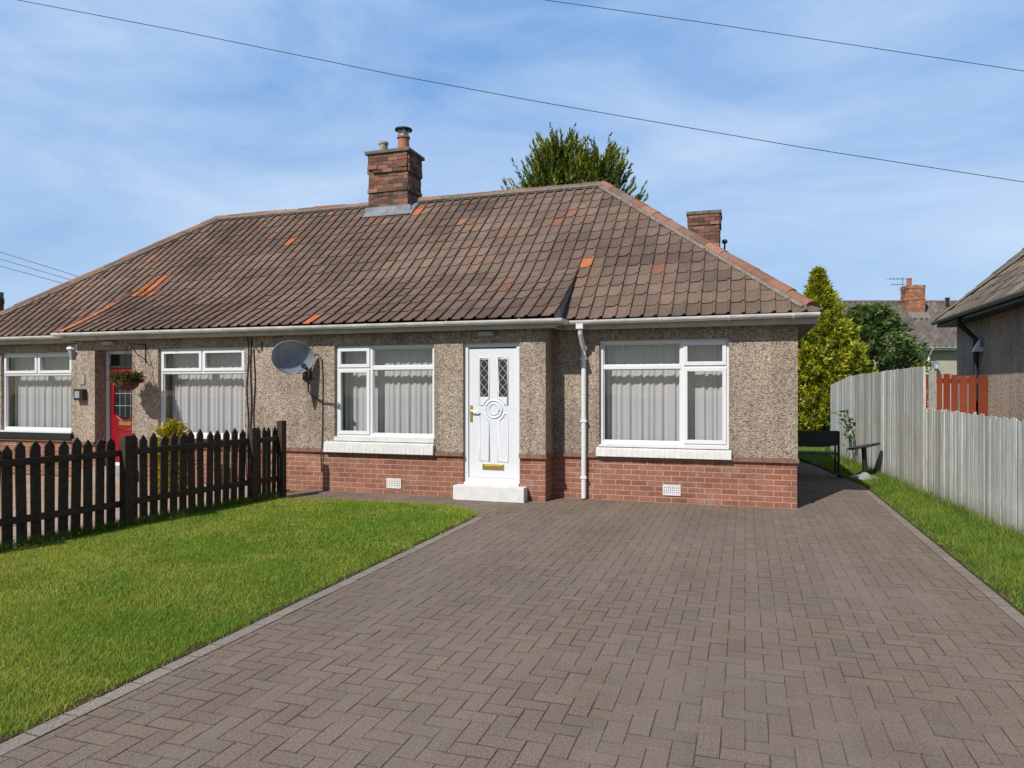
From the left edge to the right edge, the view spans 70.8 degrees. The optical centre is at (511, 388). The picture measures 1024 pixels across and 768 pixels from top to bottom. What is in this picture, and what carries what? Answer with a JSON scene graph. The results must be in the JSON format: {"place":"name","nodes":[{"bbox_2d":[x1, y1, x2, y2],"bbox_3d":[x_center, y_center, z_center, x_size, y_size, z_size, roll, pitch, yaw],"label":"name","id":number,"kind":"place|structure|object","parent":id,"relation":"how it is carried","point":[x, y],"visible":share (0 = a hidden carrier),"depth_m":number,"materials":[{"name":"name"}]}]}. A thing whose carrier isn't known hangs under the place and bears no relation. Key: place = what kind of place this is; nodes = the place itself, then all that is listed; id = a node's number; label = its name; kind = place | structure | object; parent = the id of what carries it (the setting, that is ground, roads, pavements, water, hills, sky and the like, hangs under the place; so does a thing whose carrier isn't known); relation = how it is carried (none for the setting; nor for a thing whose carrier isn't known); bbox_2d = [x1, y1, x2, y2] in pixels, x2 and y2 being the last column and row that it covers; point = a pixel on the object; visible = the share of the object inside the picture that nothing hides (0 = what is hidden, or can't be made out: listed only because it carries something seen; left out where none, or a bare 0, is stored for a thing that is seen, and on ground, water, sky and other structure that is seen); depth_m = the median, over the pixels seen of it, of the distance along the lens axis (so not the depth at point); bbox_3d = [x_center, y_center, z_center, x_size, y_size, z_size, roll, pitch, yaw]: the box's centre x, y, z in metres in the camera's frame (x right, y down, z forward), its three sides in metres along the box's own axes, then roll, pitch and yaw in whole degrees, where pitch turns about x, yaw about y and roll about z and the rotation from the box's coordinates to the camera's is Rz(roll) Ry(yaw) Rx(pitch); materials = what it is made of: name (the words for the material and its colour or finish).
{"place":"outdoors","nodes":[
{"label":"outdoors","id":0,"kind":"place"},
{"bbox_2d":[1,266,60,282],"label":"overhead cable","id":1,"kind":"object","parent":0,"point":[30,274],"visible":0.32,"depth_m":26.99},
{"bbox_2d":[1,259,69,279],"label":"overhead cable","id":2,"kind":"object","parent":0,"point":[35,269],"visible":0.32,"depth_m":26.99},
{"bbox_2d":[1,252,75,275],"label":"overhead cable","id":3,"kind":"object","parent":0,"point":[39,264],"visible":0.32,"depth_m":26.99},
{"bbox_2d":[0,474,288,546],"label":"slab path","id":4,"kind":"structure","parent":0,"point":[56,500],"depth_m":10.36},
{"bbox_2d":[0,491,477,743],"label":"lawn","id":5,"kind":"structure","parent":0,"point":[86,698],"depth_m":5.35,"materials":[{"name":"plant"}]},
{"bbox_2d":[13,424,829,518],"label":"ground","id":6,"kind":"structure","parent":0,"point":[803,462],"depth_m":15.75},
{"bbox_2d":[0,292,4,310],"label":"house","id":7,"kind":"structure","parent":6,"relation":"on","point":[2,301],"depth_m":29.72,"materials":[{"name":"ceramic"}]},
{"bbox_2d":[0,420,285,548],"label":"picket fence","id":8,"kind":"object","parent":6,"relation":"on","point":[128,452],"visible":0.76,"depth_m":8.36,"materials":[{"name":"brown wood"}]},
{"bbox_2d":[148,418,196,493],"bbox_3d":[-5.272,1.103,11.132,0.749,1.368,0.821,0,0,18],"label":"dwarf conifer","id":9,"kind":"object","parent":6,"relation":"on","point":[169,428],"visible":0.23,"depth_m":11.05,"materials":[{"name":"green plant"}]},
{"bbox_2d":[0,126,823,508],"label":"bungalow","id":10,"kind":"object","parent":6,"relation":"on","point":[556,288],"visible":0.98,"depth_m":11.31,"materials":[{"name":"red brick"}]},
{"bbox_2d":[0,352,72,438],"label":"window","id":11,"kind":"structure","parent":10,"relation":"in","point":[14,432],"depth_m":13.84,"materials":[{"name":"white plastic"}]},
{"bbox_2d":[15,357,70,427],"bbox_3d":[-9.045,0.055,14.045,1.720,1.450,0.060,0,0,18],"label":"net curtain","id":12,"kind":"object","parent":10,"relation":"hanging from","point":[42,401],"visible":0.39,"depth_m":14.08,"materials":[{"name":"white fabric"}]},
{"bbox_2d":[66,344,76,359],"bbox_3d":[-7.873,-0.670,12.921,0.213,0.300,0.201,0,0,18],"label":"wall lantern","id":13,"kind":"object","parent":10,"relation":"attached to","point":[72,351],"depth_m":12.87,"materials":[{"name":"white plastic"}]},
{"bbox_2d":[74,389,86,399],"bbox_3d":[-7.676,0.100,12.788,0.200,0.200,0.111,0,0,18],"label":"key box","id":14,"kind":"object","parent":10,"relation":"attached to","point":[80,394],"visible":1,"depth_m":12.74,"materials":[{"name":"black plastic"}]},
{"bbox_2d":[80,375,84,384],"bbox_3d":[-7.656,-0.165,12.831,0.110,0.170,0.017,0,0,18],"label":"number plaque","id":15,"kind":"object","parent":10,"relation":"attached to","point":[82,379],"visible":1,"depth_m":12.82,"materials":[{"name":"plastic"}]},
{"bbox_2d":[102,341,115,345],"bbox_3d":[-7.062,-0.805,12.604,0.260,0.080,0.084,0,0,18],"label":"bulkhead light","id":16,"kind":"object","parent":10,"relation":"attached to","point":[104,343],"visible":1,"depth_m":12.57,"materials":[{"name":"grey plastic"}]},
{"bbox_2d":[106,350,131,465],"bbox_3d":[-6.908,0.345,12.888,0.830,2.060,0.090,0,0,18],"label":"door","id":17,"kind":"structure","parent":10,"relation":"in","point":[118,402],"depth_m":12.93,"materials":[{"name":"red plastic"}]},
{"bbox_2d":[108,343,145,390],"bbox_3d":[-6.430,-0.375,12.019,0.610,0.810,0.607,0,0,-24],"label":"hanging basket","id":18,"kind":"object","parent":10,"relation":"attached to","point":[127,380],"visible":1,"depth_m":11.91,"materials":[{"name":"green metal"}]},
{"bbox_2d":[159,347,244,445],"bbox_3d":[-5.209,0.123,12.078,1.870,1.625,0.195,0,0,18],"label":"window","id":19,"kind":"structure","parent":10,"relation":"in","point":[203,368],"depth_m":12.11,"materials":[{"name":"white plastic"}]},
{"bbox_2d":[172,353,243,432],"bbox_3d":[-5.134,0.060,12.310,1.690,1.440,0.061,0,0,18],"label":"net curtain","id":20,"kind":"object","parent":10,"relation":"hanging from","point":[207,403],"visible":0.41,"depth_m":12.32,"materials":[{"name":"white fabric"}]},
{"bbox_2d":[245,337,248,478],"bbox_3d":[-4.316,0.355,11.738,0.055,2.392,0.036,0,0,18],"label":"wall cable","id":21,"kind":"object","parent":10,"relation":"attached to","point":[247,404],"depth_m":11.74,"materials":[{"name":"plastic"}]},
{"bbox_2d":[250,337,251,427],"bbox_3d":[-4.254,0.355,11.718,0.043,2.391,0.040,0,0,18],"label":"wall cable","id":22,"kind":"object","parent":10,"relation":"attached to","point":[251,382],"depth_m":11.72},
{"bbox_2d":[253,342,261,427],"bbox_3d":[-4.128,0.395,11.677,0.181,2.311,0.036,0,0,18],"label":"wall cable","id":23,"kind":"object","parent":10,"relation":"attached to","point":[255,382],"depth_m":11.70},
{"bbox_2d":[271,340,314,379],"bbox_3d":[-3.238,-0.444,11.035,0.588,0.607,0.714,0,0,18],"label":"satellite dish","id":24,"kind":"object","parent":10,"relation":"attached to","point":[292,357],"visible":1,"depth_m":11.08,"materials":[{"name":"grey metal"}]},
{"bbox_2d":[307,353,322,471],"bbox_3d":[-3.112,0.367,11.348,0.305,1.867,0.041,0,0,16],"label":"dish cable","id":25,"kind":"object","parent":10,"relation":"attached to","point":[322,407],"visible":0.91,"depth_m":11.31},
{"bbox_2d":[323,344,434,454],"bbox_3d":[-2.028,0.153,11.045,1.857,1.655,0.203,0,0,18],"label":"window","id":26,"kind":"structure","parent":10,"relation":"in","point":[368,441],"depth_m":11.10,"materials":[{"name":"white plastic"}]},
{"bbox_2d":[345,349,431,433],"bbox_3d":[-1.885,0.035,11.258,1.620,1.370,0.056,0,0,18],"label":"net curtain","id":27,"kind":"object","parent":10,"relation":"hanging from","point":[403,401],"visible":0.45,"depth_m":11.25,"materials":[{"name":"white fabric"}]},
{"bbox_2d":[478,331,494,336],"bbox_3d":[-0.374,-0.805,10.439,0.260,0.080,0.084,0,0,18],"label":"bulkhead light","id":28,"kind":"object","parent":10,"relation":"attached to","point":[485,333],"visible":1,"depth_m":10.40,"materials":[{"name":"grey plastic"}]},
{"bbox_2d":[464,342,519,483],"bbox_3d":[-0.285,0.346,10.536,0.870,2.039,0.127,0,0,18],"label":"door","id":29,"kind":"structure","parent":10,"relation":"in","point":[491,375],"depth_m":10.54,"materials":[{"name":"white plastic"}]},
{"bbox_2d":[605,344,721,440],"bbox_3d":[2.202,0.055,10.409,1.720,1.450,0.055,0,0,18],"label":"net curtain","id":30,"kind":"object","parent":10,"relation":"hanging from","point":[641,404],"visible":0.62,"depth_m":10.43,"materials":[{"name":"white fabric"}]},
{"bbox_2d":[596,338,730,459],"bbox_3d":[2.126,0.133,10.173,1.867,1.665,0.203,0,0,18],"label":"window","id":31,"kind":"structure","parent":10,"relation":"in","point":[691,449],"depth_m":10.12,"materials":[{"name":"white plastic"}]},
{"bbox_2d":[500,122,648,202],"bbox_3d":[1.669,-3.300,22.823,5.862,10.009,5.715,0,0,18],"label":"conifer tree","id":32,"kind":"object","parent":6,"relation":"on","point":[558,164],"visible":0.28,"depth_m":22.09,"materials":[{"name":"green plant"}]},
{"bbox_2d":[798,265,878,430],"bbox_3d":[9.278,-0.984,21.710,4.253,5.565,4.638,0,0,18],"label":"golden conifer","id":33,"kind":"object","parent":6,"relation":"on","point":[835,357],"visible":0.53,"depth_m":20.94,"materials":[{"name":"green plant"}]},
{"bbox_2d":[814,302,930,420],"bbox_3d":[11.472,-0.507,23.101,3.479,4.608,3.638,0,0,18],"label":"lilac bush","id":34,"kind":"object","parent":6,"relation":"on","point":[874,319],"visible":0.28,"depth_m":22.27,"materials":[{"name":"green plant"}]},
{"bbox_2d":[799,278,957,412],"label":"house","id":35,"kind":"structure","parent":6,"relation":"on","point":[919,312],"depth_m":37.51,"materials":[{"name":"ceramic"}]},
{"bbox_2d":[933,361,938,368],"bbox_3d":[20.994,-1.202,35.794,0.204,0.407,0.393,0,0,-14],"label":"satellite dish","id":36,"kind":"object","parent":35,"relation":"attached to","point":[936,363],"visible":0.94,"depth_m":35.71,"materials":[{"name":"white metal"}]},
{"bbox_2d":[877,344,929,409],"bbox_3d":[9.821,0.302,18.116,1.411,2.912,1.659,0,0,18],"label":"garden shrub","id":37,"kind":"object","parent":6,"relation":"on","point":[895,360],"visible":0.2,"depth_m":17.93,"materials":[{"name":"green plant"}]},
{"bbox_2d":[911,356,935,407],"bbox_3d":[7.901,0.518,13.853,0.822,2.364,0.801,0,0,-40],"label":"garden shrub","id":38,"kind":"object","parent":6,"relation":"on","point":[926,363],"visible":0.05,"depth_m":13.80,"materials":[{"name":"green plant"}]},
{"bbox_2d":[926,371,987,416],"bbox_3d":[7.711,0.635,12.981,1.480,1.930,0.090,0,0,18],"label":"red fence","id":39,"kind":"object","parent":6,"relation":"on","point":[934,380],"visible":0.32,"depth_m":12.88,"materials":[{"name":"brown wood"}]},
{"bbox_2d":[930,248,1023,421],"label":"neighbour house","id":40,"kind":"structure","parent":6,"relation":"on","point":[985,317],"depth_m":12.42,"materials":[{"name":"concrete"}]},
{"bbox_2d":[19,0,1022,181],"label":"overhead cable","id":41,"kind":"object","parent":40,"relation":"attached to","point":[517,97],"visible":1,"depth_m":13.00,"materials":[{"name":"black rubber"}]},
{"bbox_2d":[0,464,1023,767],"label":"paving blocks","id":42,"kind":"structure","parent":0,"point":[406,636],"depth_m":4.24,"materials":[{"name":"brick"}]},
{"bbox_2d":[0,517,483,756],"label":"kerb course","id":43,"kind":"object","parent":42,"relation":"on","point":[31,735],"visible":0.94,"depth_m":4.23,"materials":[{"name":"grey concrete"}]},
{"bbox_2d":[798,431,839,476],"bbox_3d":[5.602,1.180,13.479,0.924,0.840,0.542,0,0,18],"label":"garden bench","id":44,"kind":"object","parent":42,"relation":"on","point":[817,438],"visible":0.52,"depth_m":13.21,"materials":[{"name":"black metal"}]},
{"bbox_2d":[798,457,843,477],"bbox_3d":[5.515,1.381,13.156,0.968,0.433,0.370,0,0,18],"label":"kerb","id":45,"kind":"object","parent":42,"relation":"on","point":[823,468],"visible":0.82,"depth_m":13.00,"materials":[{"name":"grey concrete"}]},
{"bbox_2d":[858,486,1023,628],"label":"edge course","id":46,"kind":"object","parent":42,"relation":"on","point":[1011,612],"visible":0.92,"depth_m":6.45,"materials":[{"name":"grey concrete"}]},
{"bbox_2d":[0,0,1023,308],"label":"sky","id":47,"kind":"structure","parent":0,"point":[119,138],"materials":[{"name":"blue"}]},
{"bbox_2d":[546,0,1022,70],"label":"overhead cable","id":48,"kind":"object","parent":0,"point":[784,34],"visible":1,"depth_m":14.00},
{"bbox_2d":[798,446,826,454],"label":"garden grass","id":49,"kind":"structure","parent":0,"point":[811,448],"depth_m":19.02,"materials":[{"name":"green plant"}]},
{"bbox_2d":[798,448,1023,614],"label":"verge","id":50,"kind":"structure","parent":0,"point":[976,575],"depth_m":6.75,"materials":[{"name":"green plant"}]},
{"bbox_2d":[832,409,856,465],"bbox_3d":[6.834,1.010,14.717,0.376,1.183,0.536,0,0,-7],"label":"climbing weed","id":51,"kind":"object","parent":50,"relation":"on","point":[849,426],"visible":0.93,"depth_m":14.69,"materials":[{"name":"green plant"}]},
{"bbox_2d":[847,442,880,479],"bbox_3d":[6.255,1.271,12.796,0.546,0.657,0.550,0,0,18],"label":"pedestal table","id":52,"kind":"object","parent":50,"relation":"on","point":[865,474],"visible":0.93,"depth_m":12.75,"materials":[{"name":"grey plastic"}]},
{"bbox_2d":[830,366,926,491],"bbox_3d":[6.963,0.645,13.991,0.173,1.970,6.924,0,0,13],"label":"board fence","id":53,"kind":"object","parent":50,"relation":"on","point":[886,408],"visible":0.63,"depth_m":12.51,"materials":[{"name":"grey wood"}]},
{"bbox_2d":[924,409,1023,535],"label":"board fence","id":54,"kind":"object","parent":50,"relation":"on","point":[974,461],"visible":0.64,"depth_m":8.63,"materials":[{"name":"grey wood"}]}
]}

